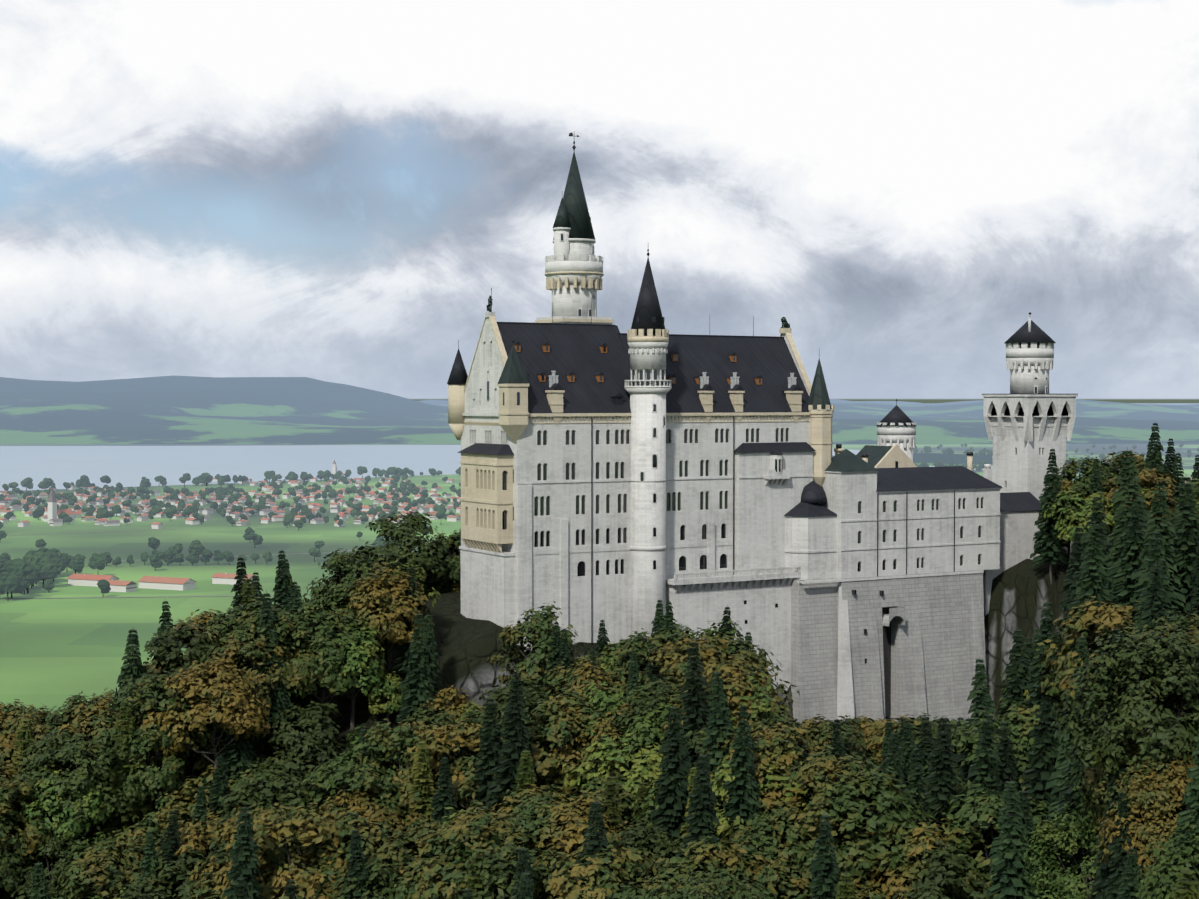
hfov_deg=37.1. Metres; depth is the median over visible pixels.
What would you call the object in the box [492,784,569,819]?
tree
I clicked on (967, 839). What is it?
tree
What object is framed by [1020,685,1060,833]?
tree
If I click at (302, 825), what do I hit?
tree
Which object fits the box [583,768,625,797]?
tree
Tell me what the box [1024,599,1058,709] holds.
tree
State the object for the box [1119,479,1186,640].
tree
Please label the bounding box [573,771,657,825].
tree
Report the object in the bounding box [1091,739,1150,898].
tree
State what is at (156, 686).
tree
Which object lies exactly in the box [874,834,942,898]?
tree
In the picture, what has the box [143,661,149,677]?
tree
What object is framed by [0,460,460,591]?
schwangau village
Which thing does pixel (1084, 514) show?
tree
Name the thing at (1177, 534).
tree
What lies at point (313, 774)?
tree
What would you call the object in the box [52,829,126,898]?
tree
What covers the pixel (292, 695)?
tree
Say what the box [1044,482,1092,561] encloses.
tree
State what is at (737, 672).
tree
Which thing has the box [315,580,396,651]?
tree
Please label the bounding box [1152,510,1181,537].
tree
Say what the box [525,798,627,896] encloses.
tree
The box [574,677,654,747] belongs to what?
tree
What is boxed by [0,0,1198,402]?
sky
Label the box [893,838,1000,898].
tree
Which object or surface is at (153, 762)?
tree
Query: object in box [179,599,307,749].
tree
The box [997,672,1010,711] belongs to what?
tree
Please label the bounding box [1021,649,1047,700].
tree
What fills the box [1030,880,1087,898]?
tree
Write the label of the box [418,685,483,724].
tree
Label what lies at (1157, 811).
tree
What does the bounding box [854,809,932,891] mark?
tree
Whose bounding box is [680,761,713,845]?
tree
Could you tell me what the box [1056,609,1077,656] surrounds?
tree
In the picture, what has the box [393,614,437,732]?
tree
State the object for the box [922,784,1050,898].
tree
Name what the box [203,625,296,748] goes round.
tree
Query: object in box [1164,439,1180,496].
tree
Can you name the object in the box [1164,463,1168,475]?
tree
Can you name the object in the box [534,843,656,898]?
tree
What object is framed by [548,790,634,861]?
tree
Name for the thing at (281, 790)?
tree
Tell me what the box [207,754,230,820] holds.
tree
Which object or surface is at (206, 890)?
tree
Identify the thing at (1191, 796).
tree
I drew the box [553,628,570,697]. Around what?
tree
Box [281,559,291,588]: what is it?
tree
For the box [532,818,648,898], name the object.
tree
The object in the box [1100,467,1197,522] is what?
tree
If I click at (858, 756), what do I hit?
tree
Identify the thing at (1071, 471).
tree
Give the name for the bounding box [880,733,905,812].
tree
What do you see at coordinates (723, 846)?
tree
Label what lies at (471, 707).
tree
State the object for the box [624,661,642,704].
tree
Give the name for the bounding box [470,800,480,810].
tree
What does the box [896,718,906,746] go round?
tree
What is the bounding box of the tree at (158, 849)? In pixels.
[122,833,198,898]
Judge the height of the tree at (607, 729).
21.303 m
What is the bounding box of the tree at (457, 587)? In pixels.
[435,529,460,592]
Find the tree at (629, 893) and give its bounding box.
[585,877,673,898]
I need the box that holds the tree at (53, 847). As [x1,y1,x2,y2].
[13,832,106,898]
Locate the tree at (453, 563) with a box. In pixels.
[426,531,460,591]
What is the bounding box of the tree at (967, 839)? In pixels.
[879,818,999,898]
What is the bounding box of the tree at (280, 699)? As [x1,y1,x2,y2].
[250,590,296,766]
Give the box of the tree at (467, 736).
[398,718,501,812]
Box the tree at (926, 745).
[917,717,935,773]
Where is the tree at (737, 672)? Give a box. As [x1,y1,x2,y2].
[660,653,768,731]
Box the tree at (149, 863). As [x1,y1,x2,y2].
[139,829,166,894]
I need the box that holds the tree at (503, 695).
[466,680,548,727]
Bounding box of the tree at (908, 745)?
[900,719,916,777]
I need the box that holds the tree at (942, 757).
[913,718,961,852]
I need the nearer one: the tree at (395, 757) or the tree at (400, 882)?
the tree at (400, 882)
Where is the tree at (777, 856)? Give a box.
[720,824,803,898]
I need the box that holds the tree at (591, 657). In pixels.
[586,648,597,667]
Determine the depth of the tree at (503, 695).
273.18 m
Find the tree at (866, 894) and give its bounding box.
[802,881,893,898]
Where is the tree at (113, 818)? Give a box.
[108,714,150,830]
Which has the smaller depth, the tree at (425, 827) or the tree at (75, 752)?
the tree at (425, 827)
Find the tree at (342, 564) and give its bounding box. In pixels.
[300,548,374,613]
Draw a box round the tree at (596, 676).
[536,656,626,743]
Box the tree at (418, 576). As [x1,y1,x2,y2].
[345,559,442,673]
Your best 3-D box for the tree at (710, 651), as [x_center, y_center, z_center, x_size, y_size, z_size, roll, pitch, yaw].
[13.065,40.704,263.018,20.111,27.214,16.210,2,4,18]
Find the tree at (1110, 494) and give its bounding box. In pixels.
[1086,478,1151,532]
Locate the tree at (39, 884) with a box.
[29,863,50,898]
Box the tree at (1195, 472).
[1189,453,1198,493]
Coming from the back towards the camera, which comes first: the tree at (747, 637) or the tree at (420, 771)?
the tree at (747, 637)
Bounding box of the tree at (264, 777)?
[197,764,314,852]
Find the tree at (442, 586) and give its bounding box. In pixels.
[424,559,460,592]
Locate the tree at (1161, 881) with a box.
[1133,804,1198,898]
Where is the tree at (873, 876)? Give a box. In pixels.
[838,841,891,898]
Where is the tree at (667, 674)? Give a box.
[637,661,679,691]
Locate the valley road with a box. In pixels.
[0,529,429,598]
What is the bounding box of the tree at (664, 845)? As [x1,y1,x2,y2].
[606,818,683,887]
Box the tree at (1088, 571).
[1054,520,1116,731]
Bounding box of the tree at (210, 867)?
[187,801,308,895]
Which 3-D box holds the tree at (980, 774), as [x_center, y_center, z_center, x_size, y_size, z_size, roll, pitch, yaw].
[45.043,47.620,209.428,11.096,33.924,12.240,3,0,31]
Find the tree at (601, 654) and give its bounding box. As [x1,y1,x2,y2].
[596,640,662,676]
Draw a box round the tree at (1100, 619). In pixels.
[1034,596,1139,713]
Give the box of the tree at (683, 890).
[638,858,770,898]
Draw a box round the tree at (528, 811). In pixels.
[499,791,588,894]
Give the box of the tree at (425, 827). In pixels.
[390,815,455,869]
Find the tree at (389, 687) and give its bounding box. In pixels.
[368,671,407,736]
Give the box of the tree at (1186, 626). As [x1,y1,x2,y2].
[1110,604,1198,713]
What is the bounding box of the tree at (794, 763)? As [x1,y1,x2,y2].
[705,733,809,810]
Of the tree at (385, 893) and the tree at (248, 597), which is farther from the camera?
the tree at (248, 597)
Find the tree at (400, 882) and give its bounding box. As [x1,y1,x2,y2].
[390,865,422,897]
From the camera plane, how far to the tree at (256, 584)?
319.18 m
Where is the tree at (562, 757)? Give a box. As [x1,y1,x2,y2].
[534,697,620,797]
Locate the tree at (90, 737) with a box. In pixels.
[68,705,151,835]
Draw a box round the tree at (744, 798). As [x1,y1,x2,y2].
[719,703,764,848]
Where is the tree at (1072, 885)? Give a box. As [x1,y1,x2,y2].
[1019,801,1143,898]
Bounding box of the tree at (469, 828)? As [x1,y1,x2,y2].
[397,801,544,898]
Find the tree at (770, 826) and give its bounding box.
[726,808,854,898]
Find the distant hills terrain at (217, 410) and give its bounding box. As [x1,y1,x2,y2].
[0,376,1198,465]
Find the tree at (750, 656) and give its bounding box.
[684,636,799,719]
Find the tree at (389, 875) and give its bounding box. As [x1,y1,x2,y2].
[328,858,406,898]
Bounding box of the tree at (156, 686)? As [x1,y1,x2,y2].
[87,671,221,812]
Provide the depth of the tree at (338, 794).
257.23 m
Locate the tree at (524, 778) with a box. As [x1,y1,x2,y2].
[509,750,536,816]
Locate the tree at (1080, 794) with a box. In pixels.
[1065,755,1171,834]
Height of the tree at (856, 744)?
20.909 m
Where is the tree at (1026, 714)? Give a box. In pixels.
[993,702,1040,790]
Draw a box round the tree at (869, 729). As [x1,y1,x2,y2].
[851,727,879,762]
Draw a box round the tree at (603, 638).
[594,620,609,660]
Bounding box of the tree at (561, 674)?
[525,662,607,722]
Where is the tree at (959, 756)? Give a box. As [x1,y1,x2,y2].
[956,716,973,779]
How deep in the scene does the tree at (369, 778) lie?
253.24 m
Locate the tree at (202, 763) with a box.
[192,685,227,788]
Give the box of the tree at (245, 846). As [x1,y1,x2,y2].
[222,804,262,898]
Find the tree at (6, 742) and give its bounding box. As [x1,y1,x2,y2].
[0,699,45,763]
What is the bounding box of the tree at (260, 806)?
[216,785,322,852]
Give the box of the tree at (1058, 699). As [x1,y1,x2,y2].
[1026,650,1066,787]
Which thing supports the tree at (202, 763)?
on the castle hill terrain at (1022, 594)
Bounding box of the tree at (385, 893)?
[371,883,398,898]
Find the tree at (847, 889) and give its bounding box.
[836,867,857,898]
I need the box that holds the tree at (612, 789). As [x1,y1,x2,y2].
[600,777,627,848]
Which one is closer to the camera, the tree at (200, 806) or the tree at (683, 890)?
the tree at (683, 890)
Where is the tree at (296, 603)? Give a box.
[287,585,313,717]
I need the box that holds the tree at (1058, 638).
[1049,633,1066,700]
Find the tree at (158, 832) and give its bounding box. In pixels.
[98,826,202,898]
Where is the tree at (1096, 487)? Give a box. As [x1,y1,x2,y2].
[1074,459,1110,566]
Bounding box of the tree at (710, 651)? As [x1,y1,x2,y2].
[623,634,762,704]
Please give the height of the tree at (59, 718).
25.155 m
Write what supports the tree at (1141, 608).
on the castle hill terrain at (1022, 594)
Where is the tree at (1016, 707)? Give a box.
[1005,697,1029,716]
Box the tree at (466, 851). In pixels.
[434,801,550,898]
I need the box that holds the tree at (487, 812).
[453,806,512,819]
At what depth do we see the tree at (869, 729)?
256.48 m
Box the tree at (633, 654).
[626,650,639,689]
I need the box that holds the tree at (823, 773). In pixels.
[746,745,908,890]
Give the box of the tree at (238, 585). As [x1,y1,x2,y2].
[231,555,250,616]
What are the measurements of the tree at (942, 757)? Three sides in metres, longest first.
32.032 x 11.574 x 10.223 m
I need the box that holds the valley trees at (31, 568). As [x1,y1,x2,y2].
[0,443,1198,600]
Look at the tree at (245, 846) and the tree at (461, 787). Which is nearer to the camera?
the tree at (245, 846)
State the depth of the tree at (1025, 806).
189.32 m
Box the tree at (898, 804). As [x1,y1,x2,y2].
[769,769,956,898]
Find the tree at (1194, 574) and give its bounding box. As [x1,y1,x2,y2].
[1181,541,1198,625]
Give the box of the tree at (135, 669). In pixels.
[100,629,155,796]
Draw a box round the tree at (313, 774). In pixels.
[277,765,343,806]
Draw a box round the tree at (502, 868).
[448,836,563,898]
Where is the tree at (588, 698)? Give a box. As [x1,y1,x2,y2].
[547,680,607,753]
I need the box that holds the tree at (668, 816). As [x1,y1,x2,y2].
[648,704,691,864]
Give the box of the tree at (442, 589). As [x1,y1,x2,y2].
[413,551,455,595]
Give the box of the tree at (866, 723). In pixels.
[844,714,886,739]
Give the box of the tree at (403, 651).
[389,568,419,674]
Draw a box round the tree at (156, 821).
[107,806,183,882]
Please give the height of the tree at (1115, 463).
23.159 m
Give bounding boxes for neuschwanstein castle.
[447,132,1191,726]
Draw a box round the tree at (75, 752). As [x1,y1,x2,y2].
[24,734,149,841]
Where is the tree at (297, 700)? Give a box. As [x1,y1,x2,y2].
[290,619,299,734]
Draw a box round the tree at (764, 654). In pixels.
[756,649,767,698]
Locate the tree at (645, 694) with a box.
[609,676,684,753]
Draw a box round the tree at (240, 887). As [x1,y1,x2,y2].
[234,877,250,898]
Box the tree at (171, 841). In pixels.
[159,811,183,869]
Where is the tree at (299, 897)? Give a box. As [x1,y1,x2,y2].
[296,890,338,898]
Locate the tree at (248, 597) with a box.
[240,575,257,617]
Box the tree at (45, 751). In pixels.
[17,728,108,853]
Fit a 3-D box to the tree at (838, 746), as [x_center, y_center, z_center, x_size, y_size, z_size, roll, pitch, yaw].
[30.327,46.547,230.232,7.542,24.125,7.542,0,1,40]
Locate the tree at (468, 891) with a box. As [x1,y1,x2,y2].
[462,886,472,898]
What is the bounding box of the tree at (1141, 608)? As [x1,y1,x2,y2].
[1133,601,1146,642]
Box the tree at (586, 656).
[570,653,608,669]
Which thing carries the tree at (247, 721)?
on the castle hill terrain at (1022, 594)
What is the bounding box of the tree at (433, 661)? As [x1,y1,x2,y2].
[399,612,445,720]
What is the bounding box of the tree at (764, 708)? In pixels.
[680,673,788,731]
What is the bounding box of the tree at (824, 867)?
[809,812,841,898]
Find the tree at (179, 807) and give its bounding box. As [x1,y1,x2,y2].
[155,765,238,834]
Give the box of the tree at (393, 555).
[358,549,429,666]
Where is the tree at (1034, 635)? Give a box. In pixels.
[1030,629,1039,663]
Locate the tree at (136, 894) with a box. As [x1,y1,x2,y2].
[114,883,158,898]
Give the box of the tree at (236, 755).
[221,687,256,787]
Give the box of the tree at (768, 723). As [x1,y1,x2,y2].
[734,715,817,765]
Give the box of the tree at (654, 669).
[643,643,662,705]
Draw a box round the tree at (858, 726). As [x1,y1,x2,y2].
[848,715,873,743]
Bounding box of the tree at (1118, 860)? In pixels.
[1104,789,1145,898]
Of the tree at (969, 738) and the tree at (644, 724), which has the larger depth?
the tree at (644, 724)
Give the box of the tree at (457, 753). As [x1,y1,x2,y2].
[408,734,479,812]
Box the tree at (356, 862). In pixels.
[343,830,373,898]
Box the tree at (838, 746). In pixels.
[829,719,846,783]
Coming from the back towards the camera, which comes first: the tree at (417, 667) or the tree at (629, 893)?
the tree at (417, 667)
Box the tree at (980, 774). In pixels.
[962,712,1002,880]
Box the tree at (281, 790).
[198,771,330,864]
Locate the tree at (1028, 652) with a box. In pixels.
[1023,637,1036,679]
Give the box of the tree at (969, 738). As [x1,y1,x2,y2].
[922,707,1038,810]
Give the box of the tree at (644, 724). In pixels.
[621,698,681,775]
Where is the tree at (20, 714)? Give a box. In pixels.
[0,703,58,771]
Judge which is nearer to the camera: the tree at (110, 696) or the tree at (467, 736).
the tree at (467, 736)
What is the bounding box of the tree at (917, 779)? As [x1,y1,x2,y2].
[903,748,929,823]
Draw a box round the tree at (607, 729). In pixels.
[576,697,659,780]
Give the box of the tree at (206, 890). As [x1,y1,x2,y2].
[175,873,232,898]
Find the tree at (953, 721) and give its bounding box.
[933,715,965,730]
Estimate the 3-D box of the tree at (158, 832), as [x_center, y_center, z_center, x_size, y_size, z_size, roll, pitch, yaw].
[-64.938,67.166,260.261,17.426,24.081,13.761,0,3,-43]
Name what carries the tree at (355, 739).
on the castle hill terrain at (1022, 594)
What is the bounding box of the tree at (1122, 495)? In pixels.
[1103,450,1149,603]
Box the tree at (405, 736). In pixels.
[337,716,458,816]
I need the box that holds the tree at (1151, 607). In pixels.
[1135,565,1178,698]
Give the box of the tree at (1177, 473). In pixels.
[1170,453,1185,498]
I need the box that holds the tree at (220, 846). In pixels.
[165,834,233,898]
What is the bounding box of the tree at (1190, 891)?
[1171,861,1198,898]
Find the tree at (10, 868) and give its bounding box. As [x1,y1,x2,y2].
[0,806,53,893]
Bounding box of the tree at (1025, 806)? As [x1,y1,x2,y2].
[1014,791,1043,894]
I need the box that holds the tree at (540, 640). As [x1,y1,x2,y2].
[486,601,579,687]
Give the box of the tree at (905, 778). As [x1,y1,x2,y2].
[896,745,909,788]
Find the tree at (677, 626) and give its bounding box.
[648,620,696,641]
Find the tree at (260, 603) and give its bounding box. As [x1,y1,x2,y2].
[224,596,289,649]
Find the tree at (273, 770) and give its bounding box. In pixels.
[242,761,308,782]
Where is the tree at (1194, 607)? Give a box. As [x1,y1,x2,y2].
[1186,571,1198,641]
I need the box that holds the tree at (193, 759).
[150,665,229,786]
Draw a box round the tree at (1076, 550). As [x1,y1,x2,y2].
[1055,528,1087,640]
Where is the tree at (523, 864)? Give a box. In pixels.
[511,845,534,898]
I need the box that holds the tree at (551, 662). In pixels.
[542,622,562,692]
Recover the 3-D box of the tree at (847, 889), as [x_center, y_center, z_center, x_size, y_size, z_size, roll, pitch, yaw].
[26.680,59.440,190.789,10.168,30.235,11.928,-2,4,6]
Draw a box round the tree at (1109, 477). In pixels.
[1065,470,1117,508]
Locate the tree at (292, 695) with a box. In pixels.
[287,687,301,703]
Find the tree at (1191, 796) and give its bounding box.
[1170,722,1198,891]
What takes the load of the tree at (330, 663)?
on the castle hill terrain at (1022, 594)
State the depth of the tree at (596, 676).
268.66 m
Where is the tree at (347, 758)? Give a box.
[312,749,384,786]
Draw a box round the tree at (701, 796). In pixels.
[673,752,723,892]
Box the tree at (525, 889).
[516,872,532,898]
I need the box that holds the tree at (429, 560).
[346,510,455,581]
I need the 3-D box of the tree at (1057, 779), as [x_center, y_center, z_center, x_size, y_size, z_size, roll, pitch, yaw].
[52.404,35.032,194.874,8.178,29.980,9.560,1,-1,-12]
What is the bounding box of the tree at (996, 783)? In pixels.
[985,760,1002,836]
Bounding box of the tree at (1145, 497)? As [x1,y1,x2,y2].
[1107,484,1162,534]
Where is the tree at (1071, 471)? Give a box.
[1044,455,1113,490]
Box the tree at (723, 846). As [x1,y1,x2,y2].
[718,837,742,866]
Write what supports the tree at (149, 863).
on the castle hill terrain at (1022, 594)
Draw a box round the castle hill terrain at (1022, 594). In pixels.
[0,558,1170,898]
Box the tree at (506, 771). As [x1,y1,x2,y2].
[482,674,538,843]
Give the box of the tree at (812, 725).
[786,714,859,759]
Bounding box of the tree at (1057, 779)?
[1045,633,1100,867]
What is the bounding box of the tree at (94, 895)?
[82,881,135,898]
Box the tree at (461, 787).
[430,752,499,820]
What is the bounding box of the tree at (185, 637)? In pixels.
[116,622,229,786]
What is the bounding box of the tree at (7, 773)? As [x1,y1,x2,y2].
[0,759,33,851]
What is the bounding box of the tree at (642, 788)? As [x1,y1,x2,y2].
[627,782,651,849]
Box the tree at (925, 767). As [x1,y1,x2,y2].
[908,760,961,786]
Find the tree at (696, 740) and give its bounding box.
[653,725,765,787]
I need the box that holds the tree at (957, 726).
[951,716,962,769]
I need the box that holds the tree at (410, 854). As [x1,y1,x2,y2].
[383,832,430,866]
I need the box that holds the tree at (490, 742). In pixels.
[466,698,502,815]
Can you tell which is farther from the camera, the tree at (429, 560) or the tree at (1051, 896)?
the tree at (429, 560)
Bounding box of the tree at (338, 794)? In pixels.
[304,784,354,814]
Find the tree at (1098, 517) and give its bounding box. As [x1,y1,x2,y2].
[1062,497,1110,636]
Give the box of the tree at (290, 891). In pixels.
[284,880,296,898]
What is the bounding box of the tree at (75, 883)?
[54,840,142,898]
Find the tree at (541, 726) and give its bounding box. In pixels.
[496,721,542,746]
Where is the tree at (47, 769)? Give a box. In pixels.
[8,755,74,883]
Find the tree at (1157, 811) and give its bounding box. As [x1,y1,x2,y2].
[1092,751,1196,874]
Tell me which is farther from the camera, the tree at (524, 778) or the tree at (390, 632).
the tree at (390, 632)
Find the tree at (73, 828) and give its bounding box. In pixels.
[20,765,116,842]
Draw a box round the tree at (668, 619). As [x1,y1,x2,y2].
[660,602,676,659]
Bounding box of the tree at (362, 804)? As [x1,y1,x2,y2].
[309,787,405,862]
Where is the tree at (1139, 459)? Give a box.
[1100,450,1167,490]
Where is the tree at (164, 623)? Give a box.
[157,599,180,655]
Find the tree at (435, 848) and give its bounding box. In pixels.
[386,830,497,898]
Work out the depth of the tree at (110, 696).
310.17 m
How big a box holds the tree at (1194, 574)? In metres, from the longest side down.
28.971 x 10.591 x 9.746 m
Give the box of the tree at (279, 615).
[218,603,320,699]
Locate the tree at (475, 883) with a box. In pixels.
[466,843,494,898]
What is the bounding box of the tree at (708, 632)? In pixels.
[681,619,743,643]
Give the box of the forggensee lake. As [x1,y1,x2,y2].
[0,445,991,490]
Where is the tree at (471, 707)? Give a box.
[455,701,486,721]
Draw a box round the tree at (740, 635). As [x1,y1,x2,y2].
[736,632,746,653]
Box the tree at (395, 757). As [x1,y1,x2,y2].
[370,741,404,774]
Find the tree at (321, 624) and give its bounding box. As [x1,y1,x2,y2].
[278,600,366,743]
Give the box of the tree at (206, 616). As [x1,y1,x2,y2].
[145,609,232,676]
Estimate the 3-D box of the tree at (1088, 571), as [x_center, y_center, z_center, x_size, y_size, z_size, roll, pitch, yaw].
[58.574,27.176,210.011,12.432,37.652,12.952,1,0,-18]
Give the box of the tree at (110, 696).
[84,686,119,713]
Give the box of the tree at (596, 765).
[583,737,613,798]
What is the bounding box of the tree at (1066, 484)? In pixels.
[1039,478,1074,563]
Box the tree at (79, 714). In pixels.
[49,694,118,835]
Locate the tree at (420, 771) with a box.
[403,742,437,834]
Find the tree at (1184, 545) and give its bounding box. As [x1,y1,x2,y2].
[1167,477,1198,614]
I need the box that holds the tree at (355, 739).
[345,726,381,758]
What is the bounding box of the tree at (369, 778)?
[283,756,407,845]
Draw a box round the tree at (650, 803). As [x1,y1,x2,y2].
[629,769,731,858]
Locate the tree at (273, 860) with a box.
[206,815,328,894]
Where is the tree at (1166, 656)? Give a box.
[1050,619,1198,894]
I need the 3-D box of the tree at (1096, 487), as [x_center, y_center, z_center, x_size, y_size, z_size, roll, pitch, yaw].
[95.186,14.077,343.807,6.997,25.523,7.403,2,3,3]
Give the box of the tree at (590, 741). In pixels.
[579,702,630,773]
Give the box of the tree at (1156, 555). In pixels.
[1133,532,1176,623]
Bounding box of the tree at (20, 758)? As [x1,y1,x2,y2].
[4,735,68,772]
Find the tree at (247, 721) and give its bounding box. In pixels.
[139,656,271,768]
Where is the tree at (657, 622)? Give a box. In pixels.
[651,600,663,641]
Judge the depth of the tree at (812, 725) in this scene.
244.73 m
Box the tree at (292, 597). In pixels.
[287,582,319,713]
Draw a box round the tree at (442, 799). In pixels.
[429,757,457,824]
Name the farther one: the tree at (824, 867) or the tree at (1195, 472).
the tree at (1195, 472)
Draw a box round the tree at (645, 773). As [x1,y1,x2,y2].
[562,726,666,828]
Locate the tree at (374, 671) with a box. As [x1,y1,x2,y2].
[330,622,387,729]
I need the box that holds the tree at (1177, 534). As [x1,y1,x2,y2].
[1167,508,1191,578]
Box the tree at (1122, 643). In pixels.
[1097,628,1130,812]
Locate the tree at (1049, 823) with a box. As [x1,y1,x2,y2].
[1032,815,1060,898]
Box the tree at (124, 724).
[96,701,151,838]
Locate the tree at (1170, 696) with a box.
[1130,644,1198,780]
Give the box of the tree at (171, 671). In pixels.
[150,658,188,705]
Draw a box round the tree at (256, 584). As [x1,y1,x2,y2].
[251,572,263,607]
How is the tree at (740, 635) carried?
on the castle hill terrain at (1022, 594)
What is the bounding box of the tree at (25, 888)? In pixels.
[0,881,77,898]
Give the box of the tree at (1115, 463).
[1090,452,1142,545]
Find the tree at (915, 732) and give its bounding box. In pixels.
[878,713,958,772]
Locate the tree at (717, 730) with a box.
[702,671,735,782]
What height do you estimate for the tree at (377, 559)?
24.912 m
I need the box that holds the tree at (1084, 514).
[1042,483,1116,543]
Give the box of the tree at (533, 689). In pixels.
[478,678,545,723]
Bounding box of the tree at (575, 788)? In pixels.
[530,746,583,801]
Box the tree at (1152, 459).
[1140,421,1168,510]
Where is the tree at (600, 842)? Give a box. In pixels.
[575,798,610,898]
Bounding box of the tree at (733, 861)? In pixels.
[642,836,783,898]
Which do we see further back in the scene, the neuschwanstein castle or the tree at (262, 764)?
the neuschwanstein castle
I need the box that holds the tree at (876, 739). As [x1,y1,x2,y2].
[858,714,937,769]
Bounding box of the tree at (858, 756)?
[811,749,876,778]
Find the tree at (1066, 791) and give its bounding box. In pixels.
[1051,673,1100,898]
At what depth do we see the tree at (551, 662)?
286.81 m
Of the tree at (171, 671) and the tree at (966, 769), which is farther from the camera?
the tree at (171, 671)
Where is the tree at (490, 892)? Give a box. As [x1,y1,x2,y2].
[450,880,498,898]
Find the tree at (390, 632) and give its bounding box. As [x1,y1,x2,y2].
[346,564,433,675]
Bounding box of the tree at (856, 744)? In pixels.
[810,715,879,767]
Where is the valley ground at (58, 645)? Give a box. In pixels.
[0,403,1198,733]
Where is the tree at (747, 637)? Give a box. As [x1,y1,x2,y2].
[744,632,754,661]
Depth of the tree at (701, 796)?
202.67 m
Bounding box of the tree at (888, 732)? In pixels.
[877,719,894,775]
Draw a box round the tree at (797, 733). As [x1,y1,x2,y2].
[790,722,806,797]
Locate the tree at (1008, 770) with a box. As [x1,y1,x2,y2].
[996,719,1019,820]
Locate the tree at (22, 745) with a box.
[3,715,52,892]
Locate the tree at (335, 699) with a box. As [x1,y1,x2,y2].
[319,608,350,717]
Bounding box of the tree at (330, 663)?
[288,628,367,744]
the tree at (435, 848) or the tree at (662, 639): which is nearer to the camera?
the tree at (435, 848)
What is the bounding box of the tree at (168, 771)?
[106,723,187,811]
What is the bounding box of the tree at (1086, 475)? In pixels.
[1068,470,1108,509]
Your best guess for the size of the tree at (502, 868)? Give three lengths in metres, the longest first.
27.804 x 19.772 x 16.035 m
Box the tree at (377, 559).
[334,552,419,683]
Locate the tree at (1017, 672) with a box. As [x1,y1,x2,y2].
[993,627,1031,733]
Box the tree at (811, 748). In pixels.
[804,739,824,759]
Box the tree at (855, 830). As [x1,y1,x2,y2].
[837,801,890,893]
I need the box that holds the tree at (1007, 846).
[986,777,1044,898]
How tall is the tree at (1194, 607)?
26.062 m
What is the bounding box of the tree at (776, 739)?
[710,722,837,815]
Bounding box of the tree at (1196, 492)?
[1164,477,1198,511]
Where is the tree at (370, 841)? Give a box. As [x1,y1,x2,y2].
[304,811,417,896]
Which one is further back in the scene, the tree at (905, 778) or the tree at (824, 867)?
the tree at (905, 778)
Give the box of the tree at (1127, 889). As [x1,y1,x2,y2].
[1116,848,1142,898]
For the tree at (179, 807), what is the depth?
270.90 m
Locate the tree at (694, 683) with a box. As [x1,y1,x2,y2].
[679,642,709,766]
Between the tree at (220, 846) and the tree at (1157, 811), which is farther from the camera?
the tree at (220, 846)
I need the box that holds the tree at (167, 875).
[130,845,220,898]
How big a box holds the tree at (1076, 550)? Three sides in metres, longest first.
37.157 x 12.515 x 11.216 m
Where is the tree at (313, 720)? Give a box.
[245,699,358,782]
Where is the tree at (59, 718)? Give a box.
[37,691,96,830]
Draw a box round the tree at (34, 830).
[0,772,56,864]
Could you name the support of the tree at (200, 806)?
on the castle hill terrain at (1022, 594)
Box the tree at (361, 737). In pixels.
[355,729,367,756]
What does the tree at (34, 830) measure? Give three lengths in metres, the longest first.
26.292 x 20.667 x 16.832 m
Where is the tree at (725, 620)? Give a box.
[718,605,733,642]
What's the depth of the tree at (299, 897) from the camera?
224.12 m
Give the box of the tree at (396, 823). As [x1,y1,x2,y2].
[373,803,429,838]
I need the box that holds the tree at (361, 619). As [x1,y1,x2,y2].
[326,609,388,719]
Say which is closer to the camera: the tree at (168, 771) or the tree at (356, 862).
the tree at (356, 862)
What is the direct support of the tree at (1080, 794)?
on the castle hill terrain at (1022, 594)
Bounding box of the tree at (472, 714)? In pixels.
[453,707,503,751]
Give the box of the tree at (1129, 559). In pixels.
[1110,500,1148,645]
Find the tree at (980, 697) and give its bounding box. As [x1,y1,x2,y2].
[967,657,996,741]
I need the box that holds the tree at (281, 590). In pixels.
[271,549,292,614]
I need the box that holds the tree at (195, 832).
[157,812,234,893]
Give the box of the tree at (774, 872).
[739,854,811,898]
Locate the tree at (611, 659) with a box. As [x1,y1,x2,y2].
[598,638,664,688]
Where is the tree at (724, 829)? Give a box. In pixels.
[707,748,814,838]
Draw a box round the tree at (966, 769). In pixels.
[961,746,973,791]
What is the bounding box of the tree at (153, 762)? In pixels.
[141,742,182,784]
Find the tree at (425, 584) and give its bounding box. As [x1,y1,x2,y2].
[392,556,429,594]
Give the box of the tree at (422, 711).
[390,704,460,767]
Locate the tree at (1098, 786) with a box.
[1077,715,1192,833]
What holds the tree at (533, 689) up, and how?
on the castle hill terrain at (1022, 594)
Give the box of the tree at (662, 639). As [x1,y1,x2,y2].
[602,626,698,690]
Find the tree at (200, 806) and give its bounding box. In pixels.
[190,783,208,855]
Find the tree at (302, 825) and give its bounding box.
[214,802,351,898]
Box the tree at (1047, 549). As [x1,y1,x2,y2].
[1030,447,1069,583]
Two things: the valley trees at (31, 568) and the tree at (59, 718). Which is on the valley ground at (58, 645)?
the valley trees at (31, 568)
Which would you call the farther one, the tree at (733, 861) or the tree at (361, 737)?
the tree at (361, 737)
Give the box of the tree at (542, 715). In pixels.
[503,686,618,794]
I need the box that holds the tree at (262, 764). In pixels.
[257,760,266,774]

